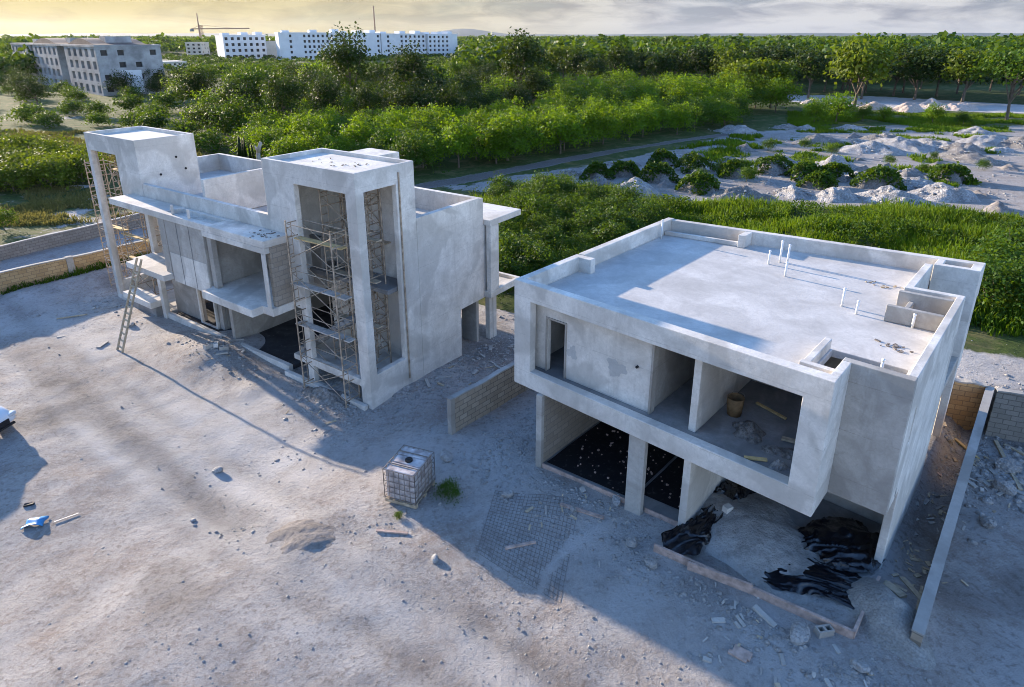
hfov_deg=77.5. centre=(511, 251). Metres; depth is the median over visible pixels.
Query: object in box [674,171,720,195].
overgrown mound
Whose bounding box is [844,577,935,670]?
gravel heap
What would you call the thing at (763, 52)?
tree
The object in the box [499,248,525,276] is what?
shrub
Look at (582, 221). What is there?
shrub
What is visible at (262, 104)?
tree
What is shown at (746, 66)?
tree
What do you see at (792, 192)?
rubble mound
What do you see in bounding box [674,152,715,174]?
overgrown mound
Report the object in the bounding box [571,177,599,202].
shrub
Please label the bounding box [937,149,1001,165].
rubble mound
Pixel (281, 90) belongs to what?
tree
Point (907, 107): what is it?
sand heap
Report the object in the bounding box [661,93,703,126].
tree
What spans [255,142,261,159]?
dead trunk
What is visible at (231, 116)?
tree
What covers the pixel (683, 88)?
tree
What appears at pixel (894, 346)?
roof debris
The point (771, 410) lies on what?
plank
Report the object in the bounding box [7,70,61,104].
tree
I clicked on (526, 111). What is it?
tree
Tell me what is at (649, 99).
tree
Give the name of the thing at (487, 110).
tree
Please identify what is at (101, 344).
concrete fragment
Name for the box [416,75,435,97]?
tree
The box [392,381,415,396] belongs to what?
rubble heap
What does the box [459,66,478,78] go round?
tree
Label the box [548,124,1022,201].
rubble stones
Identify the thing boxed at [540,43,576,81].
tree
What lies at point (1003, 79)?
tree
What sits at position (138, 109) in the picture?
bush
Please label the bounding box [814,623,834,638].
concrete block
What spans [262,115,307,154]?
tree
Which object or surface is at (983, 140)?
rubble mound
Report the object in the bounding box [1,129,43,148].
shrub
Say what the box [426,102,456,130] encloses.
tree
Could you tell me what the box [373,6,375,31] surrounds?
radio mast
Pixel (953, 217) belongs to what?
tall grass
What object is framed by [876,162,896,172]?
rubble mound
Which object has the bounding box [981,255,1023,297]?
shrub
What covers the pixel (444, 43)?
apartment block
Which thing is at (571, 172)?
rubble mound
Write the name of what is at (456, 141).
tree
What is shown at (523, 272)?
shrub
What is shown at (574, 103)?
tree
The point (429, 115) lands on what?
tree
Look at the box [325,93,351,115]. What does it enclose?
tree
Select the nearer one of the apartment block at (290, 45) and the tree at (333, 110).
the tree at (333, 110)
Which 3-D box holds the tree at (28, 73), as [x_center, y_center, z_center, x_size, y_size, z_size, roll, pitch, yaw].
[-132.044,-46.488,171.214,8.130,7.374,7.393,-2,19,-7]
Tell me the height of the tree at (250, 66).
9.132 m
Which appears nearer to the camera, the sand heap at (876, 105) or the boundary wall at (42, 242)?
the boundary wall at (42, 242)
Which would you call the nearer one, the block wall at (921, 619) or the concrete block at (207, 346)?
the block wall at (921, 619)
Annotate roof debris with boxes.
[249,229,279,237]
[865,281,901,287]
[874,338,913,352]
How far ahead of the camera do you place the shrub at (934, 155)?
75.86 m
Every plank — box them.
[560,502,603,519]
[728,649,746,662]
[744,455,767,461]
[756,402,786,419]
[781,436,795,443]
[883,581,906,597]
[899,576,921,599]
[915,585,923,609]
[955,438,979,458]
[993,440,1022,490]
[1003,443,1023,454]
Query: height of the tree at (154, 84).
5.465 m
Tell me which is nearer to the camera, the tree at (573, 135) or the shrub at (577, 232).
the shrub at (577, 232)
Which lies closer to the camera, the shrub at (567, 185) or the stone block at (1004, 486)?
the stone block at (1004, 486)
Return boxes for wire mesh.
[477,490,578,602]
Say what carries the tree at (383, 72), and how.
on the ground at (390, 637)
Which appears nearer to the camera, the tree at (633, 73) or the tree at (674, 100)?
the tree at (674, 100)
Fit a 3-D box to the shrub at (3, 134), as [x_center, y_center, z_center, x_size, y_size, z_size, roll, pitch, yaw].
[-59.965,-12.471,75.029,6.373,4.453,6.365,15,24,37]
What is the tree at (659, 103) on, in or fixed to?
on the ground at (390, 637)
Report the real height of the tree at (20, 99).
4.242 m
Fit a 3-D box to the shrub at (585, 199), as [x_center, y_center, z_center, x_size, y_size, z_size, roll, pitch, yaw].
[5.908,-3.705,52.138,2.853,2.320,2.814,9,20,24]
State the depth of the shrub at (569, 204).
49.53 m
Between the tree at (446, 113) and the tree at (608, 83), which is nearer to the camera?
the tree at (446, 113)
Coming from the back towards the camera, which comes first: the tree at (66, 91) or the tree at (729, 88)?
the tree at (66, 91)
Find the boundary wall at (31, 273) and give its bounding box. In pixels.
[0,240,150,294]
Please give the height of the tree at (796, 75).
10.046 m
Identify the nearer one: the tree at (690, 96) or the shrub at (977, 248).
the shrub at (977, 248)
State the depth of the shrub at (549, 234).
42.74 m
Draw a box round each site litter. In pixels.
[55,289,1023,686]
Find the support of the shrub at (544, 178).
on the ground at (390, 637)
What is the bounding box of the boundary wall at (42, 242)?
[0,213,145,260]
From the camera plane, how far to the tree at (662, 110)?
98.86 m
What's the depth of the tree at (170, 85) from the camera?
132.75 m
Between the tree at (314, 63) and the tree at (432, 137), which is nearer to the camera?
the tree at (432, 137)
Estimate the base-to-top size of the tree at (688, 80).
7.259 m
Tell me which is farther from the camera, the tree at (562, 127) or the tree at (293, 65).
the tree at (293, 65)
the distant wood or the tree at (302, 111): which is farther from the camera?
the distant wood
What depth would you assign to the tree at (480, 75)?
138.68 m
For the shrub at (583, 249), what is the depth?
41.22 m
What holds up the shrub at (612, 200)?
on the ground at (390, 637)
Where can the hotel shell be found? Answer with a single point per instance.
(89, 64)
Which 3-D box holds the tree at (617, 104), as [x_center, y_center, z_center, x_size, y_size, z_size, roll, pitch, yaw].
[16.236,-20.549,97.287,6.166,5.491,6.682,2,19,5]
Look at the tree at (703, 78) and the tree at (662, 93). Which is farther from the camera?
the tree at (703, 78)
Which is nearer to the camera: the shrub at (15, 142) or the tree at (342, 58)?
the shrub at (15, 142)
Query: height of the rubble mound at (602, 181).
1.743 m
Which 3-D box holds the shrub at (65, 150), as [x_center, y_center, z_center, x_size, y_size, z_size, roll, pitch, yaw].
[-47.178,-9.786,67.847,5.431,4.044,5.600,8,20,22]
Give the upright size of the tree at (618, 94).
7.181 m
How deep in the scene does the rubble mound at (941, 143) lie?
85.62 m
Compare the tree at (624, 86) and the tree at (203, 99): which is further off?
the tree at (624, 86)
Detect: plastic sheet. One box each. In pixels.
[661,504,722,555]
[713,481,756,499]
[762,558,861,609]
[798,516,884,572]
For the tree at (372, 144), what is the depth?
68.83 m
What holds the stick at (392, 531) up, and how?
on the ground at (390, 637)
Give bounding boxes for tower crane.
[190,25,249,40]
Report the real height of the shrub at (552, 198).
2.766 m
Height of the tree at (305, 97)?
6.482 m
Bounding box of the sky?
[0,0,1023,34]
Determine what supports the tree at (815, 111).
on the ground at (390, 637)
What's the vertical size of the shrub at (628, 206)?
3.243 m
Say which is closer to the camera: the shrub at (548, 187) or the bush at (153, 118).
the shrub at (548, 187)
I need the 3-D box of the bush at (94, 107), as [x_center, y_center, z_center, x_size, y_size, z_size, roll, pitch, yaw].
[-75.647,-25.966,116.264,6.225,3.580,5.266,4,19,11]
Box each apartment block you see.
[163,60,186,69]
[185,42,209,57]
[215,32,266,58]
[266,41,276,58]
[275,29,342,59]
[338,30,380,56]
[375,31,425,55]
[420,31,456,55]
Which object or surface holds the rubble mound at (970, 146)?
on the ground at (390, 637)
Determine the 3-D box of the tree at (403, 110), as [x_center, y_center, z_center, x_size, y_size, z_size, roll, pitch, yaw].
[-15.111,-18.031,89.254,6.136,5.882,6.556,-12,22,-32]
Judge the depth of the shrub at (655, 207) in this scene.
49.72 m
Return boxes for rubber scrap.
[23,502,34,506]
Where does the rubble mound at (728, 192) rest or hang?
on the ground at (390, 637)
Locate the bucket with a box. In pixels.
[727,391,744,417]
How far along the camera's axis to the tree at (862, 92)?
148.41 m
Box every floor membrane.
[547,421,675,494]
[644,457,683,508]
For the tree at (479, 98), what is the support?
on the ground at (390, 637)
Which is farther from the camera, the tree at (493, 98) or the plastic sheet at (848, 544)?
the tree at (493, 98)
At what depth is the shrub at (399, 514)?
18.78 m
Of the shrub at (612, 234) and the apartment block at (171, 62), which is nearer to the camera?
the shrub at (612, 234)
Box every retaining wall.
[936,378,987,429]
[984,387,1023,442]
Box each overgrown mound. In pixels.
[578,160,615,179]
[608,160,639,177]
[636,161,680,183]
[646,148,679,165]
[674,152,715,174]
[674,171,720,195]
[716,157,755,179]
[752,153,795,175]
[782,160,823,180]
[795,169,839,189]
[818,161,858,182]
[849,164,907,190]
[927,161,978,184]
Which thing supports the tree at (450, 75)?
on the ground at (390, 637)
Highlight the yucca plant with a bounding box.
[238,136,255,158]
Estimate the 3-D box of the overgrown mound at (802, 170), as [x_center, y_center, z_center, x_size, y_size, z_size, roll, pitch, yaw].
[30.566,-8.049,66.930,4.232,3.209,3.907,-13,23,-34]
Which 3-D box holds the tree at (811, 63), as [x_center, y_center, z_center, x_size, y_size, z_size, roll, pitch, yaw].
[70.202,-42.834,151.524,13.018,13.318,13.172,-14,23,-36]
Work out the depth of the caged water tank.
19.28 m
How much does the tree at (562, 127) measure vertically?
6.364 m
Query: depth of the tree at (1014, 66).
109.48 m
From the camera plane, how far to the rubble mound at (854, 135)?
93.51 m
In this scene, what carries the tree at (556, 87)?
on the ground at (390, 637)
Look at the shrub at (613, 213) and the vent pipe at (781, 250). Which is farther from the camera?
the shrub at (613, 213)
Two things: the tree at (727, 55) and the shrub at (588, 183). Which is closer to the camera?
the shrub at (588, 183)
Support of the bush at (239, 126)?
on the ground at (390, 637)
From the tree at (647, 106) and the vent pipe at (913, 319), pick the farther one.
the tree at (647, 106)
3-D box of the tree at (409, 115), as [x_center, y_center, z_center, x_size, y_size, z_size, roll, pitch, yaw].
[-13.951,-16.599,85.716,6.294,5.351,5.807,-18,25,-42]
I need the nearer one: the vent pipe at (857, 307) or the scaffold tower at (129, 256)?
the vent pipe at (857, 307)
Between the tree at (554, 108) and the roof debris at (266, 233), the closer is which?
the roof debris at (266, 233)
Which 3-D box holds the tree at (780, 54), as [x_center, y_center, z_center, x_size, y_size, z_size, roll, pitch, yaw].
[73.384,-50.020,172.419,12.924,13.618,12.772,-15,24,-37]
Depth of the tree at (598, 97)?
98.56 m
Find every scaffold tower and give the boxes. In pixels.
[84,158,135,285]
[109,163,173,294]
[284,219,360,407]
[318,190,391,368]
[339,189,390,357]
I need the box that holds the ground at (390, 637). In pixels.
[0,49,1023,686]
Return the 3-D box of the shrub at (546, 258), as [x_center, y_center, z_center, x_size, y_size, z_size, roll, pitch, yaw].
[1.534,0.744,38.007,3.238,3.234,3.102,0,19,-1]
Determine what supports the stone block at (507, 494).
on the ground at (390, 637)
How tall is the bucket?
0.736 m
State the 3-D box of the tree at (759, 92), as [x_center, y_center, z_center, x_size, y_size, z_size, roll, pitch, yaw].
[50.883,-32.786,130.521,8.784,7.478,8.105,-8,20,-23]
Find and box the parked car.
[0,406,15,431]
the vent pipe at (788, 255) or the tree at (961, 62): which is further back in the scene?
the tree at (961, 62)
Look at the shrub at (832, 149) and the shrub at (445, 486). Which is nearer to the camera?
the shrub at (445, 486)
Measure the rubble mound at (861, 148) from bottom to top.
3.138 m
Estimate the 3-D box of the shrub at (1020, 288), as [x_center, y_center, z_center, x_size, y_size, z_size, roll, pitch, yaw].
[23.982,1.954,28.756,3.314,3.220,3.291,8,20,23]
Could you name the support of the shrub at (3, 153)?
on the ground at (390, 637)
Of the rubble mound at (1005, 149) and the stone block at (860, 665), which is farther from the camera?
the rubble mound at (1005, 149)
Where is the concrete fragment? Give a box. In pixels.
[96,341,108,347]
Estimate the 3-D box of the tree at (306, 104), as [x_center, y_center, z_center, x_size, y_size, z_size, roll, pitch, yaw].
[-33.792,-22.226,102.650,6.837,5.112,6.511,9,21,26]
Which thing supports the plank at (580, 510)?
on the ground at (390, 637)
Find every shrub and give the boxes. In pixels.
[0,128,13,143]
[0,134,34,150]
[0,138,30,156]
[0,146,33,160]
[0,149,34,187]
[0,157,44,193]
[0,202,19,229]
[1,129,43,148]
[7,151,84,190]
[15,141,60,156]
[21,131,73,151]
[25,148,58,157]
[43,141,102,155]
[52,151,105,180]
[53,150,112,187]
[61,141,107,158]
[393,511,402,519]
[430,476,463,505]
[483,178,510,199]
[485,194,505,202]
[487,171,517,191]
[488,198,506,206]
[498,194,527,232]
[498,217,524,237]
[499,220,521,259]
[499,230,545,272]
[499,237,515,274]
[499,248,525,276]
[500,184,528,211]
[500,227,519,240]
[501,181,539,207]
[504,177,524,191]
[505,257,536,290]
[508,179,534,192]
[509,188,562,225]
[510,222,533,240]
[515,239,565,271]
[520,226,546,247]
[522,235,558,260]
[523,208,554,232]
[524,168,555,187]
[527,170,559,193]
[529,174,563,197]
[529,221,568,254]
[540,203,568,223]
[543,205,563,226]
[546,189,567,208]
[550,167,576,186]
[551,171,579,196]
[552,215,577,237]
[552,233,579,252]
[553,243,580,261]
[554,187,584,216]
[564,210,581,225]
[565,206,607,236]
[565,225,588,242]
[566,226,601,250]
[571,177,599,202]
[572,197,604,233]
[574,177,605,197]
[574,193,593,206]
[574,237,598,254]
[580,194,603,214]
[591,185,612,199]
[591,216,638,244]
[595,189,628,211]
[595,202,639,233]
[608,178,644,202]
[618,191,651,224]
[618,209,645,232]
[629,199,667,228]
[640,196,673,220]
[691,167,710,172]
[712,162,725,171]
[737,162,759,181]
[760,137,777,149]
[798,137,814,147]
[825,143,839,154]
[883,153,897,163]
[916,162,931,170]
[928,151,940,159]
[963,248,1023,310]
[964,232,1018,260]
[965,227,1023,269]
[976,157,994,169]
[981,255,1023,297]
[985,225,1023,247]
[987,218,1023,247]
[997,241,1023,262]
[1002,256,1023,309]
[1009,239,1023,266]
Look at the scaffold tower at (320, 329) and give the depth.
24.75 m
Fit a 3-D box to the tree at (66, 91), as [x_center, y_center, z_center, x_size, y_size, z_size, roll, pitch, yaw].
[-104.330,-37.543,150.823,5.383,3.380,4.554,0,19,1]
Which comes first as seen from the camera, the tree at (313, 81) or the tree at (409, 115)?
the tree at (409, 115)
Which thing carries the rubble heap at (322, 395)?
on the ground at (390, 637)
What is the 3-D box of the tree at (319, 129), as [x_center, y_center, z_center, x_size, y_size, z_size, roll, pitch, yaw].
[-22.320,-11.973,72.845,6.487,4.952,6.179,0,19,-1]
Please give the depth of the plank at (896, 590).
16.00 m
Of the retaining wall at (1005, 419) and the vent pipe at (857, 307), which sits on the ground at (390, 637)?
the retaining wall at (1005, 419)
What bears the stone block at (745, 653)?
on the ground at (390, 637)
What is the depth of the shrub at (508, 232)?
41.85 m
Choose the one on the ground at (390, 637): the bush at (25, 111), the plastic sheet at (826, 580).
the bush at (25, 111)
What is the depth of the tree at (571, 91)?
102.94 m
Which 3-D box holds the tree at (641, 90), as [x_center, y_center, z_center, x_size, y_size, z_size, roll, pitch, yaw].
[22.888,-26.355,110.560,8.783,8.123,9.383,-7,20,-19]
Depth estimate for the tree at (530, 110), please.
94.83 m
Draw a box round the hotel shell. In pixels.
[10,36,166,95]
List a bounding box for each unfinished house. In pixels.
[83,126,520,410]
[514,217,985,638]
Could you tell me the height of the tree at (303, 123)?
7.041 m
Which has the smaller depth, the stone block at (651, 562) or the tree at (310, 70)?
the stone block at (651, 562)
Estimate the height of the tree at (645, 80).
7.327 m
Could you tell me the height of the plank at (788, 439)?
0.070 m
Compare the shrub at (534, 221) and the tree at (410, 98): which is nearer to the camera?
the shrub at (534, 221)
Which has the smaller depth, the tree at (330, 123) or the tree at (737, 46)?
the tree at (330, 123)
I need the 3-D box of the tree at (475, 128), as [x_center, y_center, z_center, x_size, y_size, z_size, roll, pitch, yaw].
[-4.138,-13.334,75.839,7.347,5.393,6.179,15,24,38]
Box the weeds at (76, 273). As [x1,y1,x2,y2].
[1,251,151,294]
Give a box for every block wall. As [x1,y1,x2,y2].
[447,362,528,434]
[910,386,994,646]
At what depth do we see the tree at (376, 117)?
83.28 m
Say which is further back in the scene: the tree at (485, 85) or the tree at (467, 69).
the tree at (467, 69)
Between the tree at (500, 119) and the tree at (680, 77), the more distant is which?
the tree at (680, 77)
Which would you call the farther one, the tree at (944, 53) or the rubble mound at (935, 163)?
the tree at (944, 53)
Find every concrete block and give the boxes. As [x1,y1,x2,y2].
[203,343,212,349]
[213,341,218,347]
[219,345,228,350]
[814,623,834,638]
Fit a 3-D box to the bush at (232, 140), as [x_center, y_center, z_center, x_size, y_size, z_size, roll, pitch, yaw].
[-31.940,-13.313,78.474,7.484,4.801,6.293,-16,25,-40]
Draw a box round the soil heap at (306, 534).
[265,519,335,553]
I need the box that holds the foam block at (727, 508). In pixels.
[722,503,733,513]
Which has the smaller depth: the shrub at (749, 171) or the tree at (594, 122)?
the shrub at (749, 171)
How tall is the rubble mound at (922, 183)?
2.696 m
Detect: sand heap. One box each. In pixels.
[697,493,823,603]
[800,98,829,104]
[848,101,864,106]
[860,101,886,109]
[891,102,923,112]
[919,98,946,108]
[937,102,979,110]
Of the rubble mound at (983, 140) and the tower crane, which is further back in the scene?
the tower crane
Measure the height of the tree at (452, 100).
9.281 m
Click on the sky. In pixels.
(572, 17)
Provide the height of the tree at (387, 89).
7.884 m
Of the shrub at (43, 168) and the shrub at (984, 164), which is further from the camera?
the shrub at (984, 164)
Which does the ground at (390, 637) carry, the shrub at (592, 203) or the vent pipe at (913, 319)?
the shrub at (592, 203)
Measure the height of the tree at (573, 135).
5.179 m
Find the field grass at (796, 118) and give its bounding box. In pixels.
[609,110,1023,211]
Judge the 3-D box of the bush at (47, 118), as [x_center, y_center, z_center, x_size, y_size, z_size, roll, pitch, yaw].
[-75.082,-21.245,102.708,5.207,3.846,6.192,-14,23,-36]
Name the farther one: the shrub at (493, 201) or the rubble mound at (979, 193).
the rubble mound at (979, 193)
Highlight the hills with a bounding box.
[0,29,1022,36]
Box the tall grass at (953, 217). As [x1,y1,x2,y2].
[470,183,1023,336]
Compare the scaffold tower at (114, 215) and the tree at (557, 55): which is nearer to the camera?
the scaffold tower at (114, 215)
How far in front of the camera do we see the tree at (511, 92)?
98.66 m
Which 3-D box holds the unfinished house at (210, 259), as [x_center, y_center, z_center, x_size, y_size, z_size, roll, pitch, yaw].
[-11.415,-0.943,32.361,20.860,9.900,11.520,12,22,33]
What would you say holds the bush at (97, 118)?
on the ground at (390, 637)
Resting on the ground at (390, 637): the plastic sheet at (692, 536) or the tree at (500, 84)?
the tree at (500, 84)
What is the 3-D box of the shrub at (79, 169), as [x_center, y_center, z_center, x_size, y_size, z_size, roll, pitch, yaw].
[-44.714,-8.660,65.497,5.560,3.322,6.228,-8,20,-23]
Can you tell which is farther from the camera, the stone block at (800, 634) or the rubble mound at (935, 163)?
the rubble mound at (935, 163)
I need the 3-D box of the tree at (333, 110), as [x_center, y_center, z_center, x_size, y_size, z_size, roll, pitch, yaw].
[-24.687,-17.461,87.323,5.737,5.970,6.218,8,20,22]
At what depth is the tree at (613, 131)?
86.23 m
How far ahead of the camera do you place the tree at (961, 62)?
136.75 m
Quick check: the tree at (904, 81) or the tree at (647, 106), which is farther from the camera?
the tree at (904, 81)
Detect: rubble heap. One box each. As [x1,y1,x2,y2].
[301,386,349,407]
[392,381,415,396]
[732,420,765,444]
[760,445,793,459]
[768,459,789,470]
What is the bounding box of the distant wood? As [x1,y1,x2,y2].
[0,30,1023,77]
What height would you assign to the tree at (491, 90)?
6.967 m
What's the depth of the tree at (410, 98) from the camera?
95.41 m
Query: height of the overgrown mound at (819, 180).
3.092 m
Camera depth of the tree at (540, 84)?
107.50 m
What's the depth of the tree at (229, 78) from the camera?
133.35 m
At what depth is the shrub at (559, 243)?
41.92 m
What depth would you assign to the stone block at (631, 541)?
17.75 m
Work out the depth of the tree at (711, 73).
186.55 m
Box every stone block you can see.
[212,466,222,473]
[431,554,437,563]
[440,450,452,461]
[501,490,513,497]
[612,494,620,505]
[625,537,636,547]
[644,556,656,569]
[733,644,752,661]
[790,621,810,645]
[850,658,870,672]
[980,515,996,528]
[992,479,1016,495]
[994,457,1022,473]
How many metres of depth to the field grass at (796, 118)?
98.66 m
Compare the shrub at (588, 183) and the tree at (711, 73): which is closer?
the shrub at (588, 183)
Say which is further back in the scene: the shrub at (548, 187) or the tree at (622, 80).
the tree at (622, 80)
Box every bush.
[3,101,47,123]
[27,108,63,128]
[53,97,84,116]
[79,100,116,115]
[81,108,117,127]
[109,92,147,112]
[114,110,142,127]
[129,108,174,129]
[132,103,149,114]
[139,101,175,118]
[143,89,184,110]
[163,117,209,138]
[168,99,197,121]
[185,126,227,153]
[217,118,243,135]
[219,126,265,155]
[229,118,260,138]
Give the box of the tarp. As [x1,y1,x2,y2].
[20,516,48,529]
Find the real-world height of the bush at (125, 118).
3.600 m
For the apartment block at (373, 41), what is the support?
on the ground at (390, 637)
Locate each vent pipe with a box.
[660,220,663,238]
[767,250,771,263]
[779,240,783,262]
[784,262,788,276]
[786,244,790,261]
[841,288,846,306]
[855,300,859,314]
[880,358,885,367]
[910,313,916,327]
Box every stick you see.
[56,314,86,318]
[376,529,407,534]
[505,540,535,549]
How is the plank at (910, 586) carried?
on the ground at (390, 637)
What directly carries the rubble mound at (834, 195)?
on the ground at (390, 637)
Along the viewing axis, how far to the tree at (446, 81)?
104.47 m
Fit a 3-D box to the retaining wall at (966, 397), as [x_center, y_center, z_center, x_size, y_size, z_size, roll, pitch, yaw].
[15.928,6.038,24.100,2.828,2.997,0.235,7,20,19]
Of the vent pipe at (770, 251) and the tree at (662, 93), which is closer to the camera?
the vent pipe at (770, 251)
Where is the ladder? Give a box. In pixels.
[116,258,142,352]
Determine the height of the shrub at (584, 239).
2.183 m
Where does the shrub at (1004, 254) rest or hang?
on the ground at (390, 637)
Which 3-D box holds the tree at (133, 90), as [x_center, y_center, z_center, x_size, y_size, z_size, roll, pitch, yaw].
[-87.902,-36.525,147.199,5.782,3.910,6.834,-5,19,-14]
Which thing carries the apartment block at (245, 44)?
on the ground at (390, 637)
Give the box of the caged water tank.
[382,445,435,508]
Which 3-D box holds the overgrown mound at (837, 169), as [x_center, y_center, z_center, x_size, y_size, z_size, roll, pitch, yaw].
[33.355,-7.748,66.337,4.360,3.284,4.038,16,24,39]
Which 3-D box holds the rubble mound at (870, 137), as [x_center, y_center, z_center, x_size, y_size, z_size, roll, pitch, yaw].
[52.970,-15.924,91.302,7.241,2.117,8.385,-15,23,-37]
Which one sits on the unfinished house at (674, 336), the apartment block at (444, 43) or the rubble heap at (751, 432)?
the rubble heap at (751, 432)
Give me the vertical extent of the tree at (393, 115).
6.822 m
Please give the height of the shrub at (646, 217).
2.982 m
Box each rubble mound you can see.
[558,170,581,176]
[590,177,612,185]
[620,177,659,197]
[654,181,675,187]
[711,185,777,201]
[713,125,756,133]
[713,156,733,162]
[736,143,757,151]
[756,179,776,185]
[771,123,800,129]
[775,184,809,199]
[791,134,845,145]
[801,125,814,130]
[811,187,855,202]
[815,154,857,172]
[836,124,866,130]
[838,138,868,143]
[840,140,916,155]
[845,171,867,179]
[846,133,862,138]
[852,158,865,160]
[854,165,867,171]
[855,185,929,206]
[859,133,896,140]
[873,136,935,152]
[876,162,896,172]
[899,167,935,181]
[901,176,935,188]
[908,182,980,202]
[910,138,951,148]
[929,161,945,168]
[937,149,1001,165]
[938,142,986,153]
[953,126,999,135]
[955,134,1007,146]
[973,190,991,198]
[983,201,1011,213]
[988,147,1016,152]
[997,136,1023,149]
[997,164,1019,171]
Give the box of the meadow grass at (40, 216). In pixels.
[0,127,203,226]
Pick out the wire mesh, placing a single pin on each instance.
(526, 536)
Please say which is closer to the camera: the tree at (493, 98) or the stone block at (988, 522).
the stone block at (988, 522)
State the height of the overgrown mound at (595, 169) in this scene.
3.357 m
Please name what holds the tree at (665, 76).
on the ground at (390, 637)
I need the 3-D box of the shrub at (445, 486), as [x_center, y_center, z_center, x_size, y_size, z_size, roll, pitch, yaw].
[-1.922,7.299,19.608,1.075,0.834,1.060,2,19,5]
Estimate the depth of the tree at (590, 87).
115.33 m
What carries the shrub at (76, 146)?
on the ground at (390, 637)
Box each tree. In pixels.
[0,70,39,94]
[0,76,10,87]
[0,84,16,93]
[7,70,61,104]
[8,66,40,81]
[10,90,37,101]
[48,79,73,94]
[57,85,81,91]
[57,86,79,97]
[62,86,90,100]
[98,69,142,90]
[116,85,145,97]
[141,66,171,87]
[143,76,169,94]
[158,74,196,105]
[164,57,223,103]
[170,62,224,79]
[177,83,243,120]
[180,96,227,133]
[201,84,268,132]
[211,76,260,117]
[215,64,266,94]
[218,60,290,114]
[229,107,286,136]
[230,121,273,156]
[232,61,269,73]
[236,114,275,144]
[244,86,264,119]
[246,123,290,157]
[250,91,271,119]
[254,57,311,118]
[260,93,305,119]
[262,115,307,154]
[262,131,321,156]
[264,68,298,96]
[274,105,319,129]
[278,109,334,149]
[282,60,300,77]
[284,56,328,95]
[289,124,329,150]
[291,109,343,140]
[293,85,317,108]
[294,71,319,99]
[294,98,321,115]
[295,60,332,79]
[295,67,335,78]
[303,67,343,108]
[303,69,351,113]
[308,132,356,151]
[311,21,382,112]
[313,104,350,134]
[315,104,341,132]
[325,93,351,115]
[333,74,354,90]
[333,111,377,150]
[333,112,365,137]
[336,93,368,118]
[336,112,382,144]
[339,76,377,99]
[342,128,393,150]
[344,69,385,86]
[347,75,393,116]
[356,103,384,122]
[357,116,411,156]
[365,61,389,86]
[365,64,393,81]
[366,115,391,129]
[375,67,438,113]
[375,102,421,135]
[377,80,420,114]
[378,38,434,91]
[378,82,400,101]
[380,52,407,84]
[383,101,416,118]
[386,125,448,172]
[392,124,447,167]
[398,109,416,126]
[399,114,445,148]
[405,102,451,148]
[414,102,448,135]
[415,76,467,109]
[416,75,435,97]
[419,73,481,114]
[426,67,451,92]
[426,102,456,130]
[434,112,489,167]
[441,58,471,73]
[441,69,462,81]
[448,68,484,103]
[450,102,472,121]
[452,107,486,129]
[453,105,501,153]
[453,118,493,159]
[454,66,489,93]
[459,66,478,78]
[460,82,497,114]
[462,57,497,86]
[471,121,529,163]
[472,100,498,114]
[474,71,494,87]
[475,67,510,91]
[476,105,552,160]
[478,87,504,110]
[479,59,498,77]
[480,82,503,96]
[481,75,523,107]
[485,109,511,124]
[488,96,529,113]
[495,27,555,86]
[496,76,531,111]
[498,105,545,154]
[503,101,544,142]
[514,64,552,102]
[525,71,567,103]
[525,100,556,118]
[525,116,559,152]
[529,90,576,123]
[532,88,576,106]
[532,99,580,144]
[534,106,600,153]
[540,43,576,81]
[540,119,591,150]
[547,75,593,98]
[549,79,577,97]
[551,94,585,112]
[555,44,595,75]
[556,69,585,88]
[563,74,609,96]
[567,77,607,108]
[571,98,621,146]
[573,53,619,80]
[574,92,617,117]
[580,68,610,87]
[581,74,622,100]
[582,94,616,108]
[591,81,633,107]
[593,106,624,143]
[599,63,634,88]
[602,39,640,72]
[605,101,627,118]
[606,67,644,86]
[607,72,643,105]
[613,100,652,140]
[616,96,640,107]
[621,75,663,106]
[621,99,666,136]
[624,93,657,131]
[627,45,657,76]
[634,75,658,85]
[636,50,678,79]
[647,68,690,104]
[652,100,666,109]
[653,101,673,130]
[656,72,672,81]
[657,43,695,75]
[658,71,709,103]
[658,72,693,84]
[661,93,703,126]
[662,101,698,134]
[664,75,698,104]
[674,48,696,75]
[676,40,717,82]
[679,96,724,129]
[680,90,710,118]
[688,71,711,88]
[691,74,721,101]
[696,94,726,126]
[698,60,724,77]
[698,89,725,120]
[704,98,743,125]
[706,46,760,74]
[706,80,751,113]
[710,70,740,95]
[711,69,745,81]
[714,89,754,122]
[716,53,778,86]
[719,85,753,114]
[721,44,760,71]
[723,39,751,51]
[723,70,777,108]
[743,40,784,62]
[746,81,771,107]
[751,57,802,108]
[758,73,805,112]
[763,41,808,86]
[771,56,803,86]
[785,43,838,98]
[791,42,823,85]
[800,97,834,121]
[812,52,836,91]
[819,91,859,121]
[823,32,902,110]
[830,58,857,94]
[840,59,895,98]
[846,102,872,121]
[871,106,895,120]
[882,40,926,95]
[887,43,947,99]
[890,42,935,92]
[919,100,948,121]
[923,42,965,96]
[934,44,1006,102]
[939,46,997,99]
[945,52,965,93]
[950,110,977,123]
[961,39,1023,119]
[992,55,1023,98]
[1010,45,1023,94]

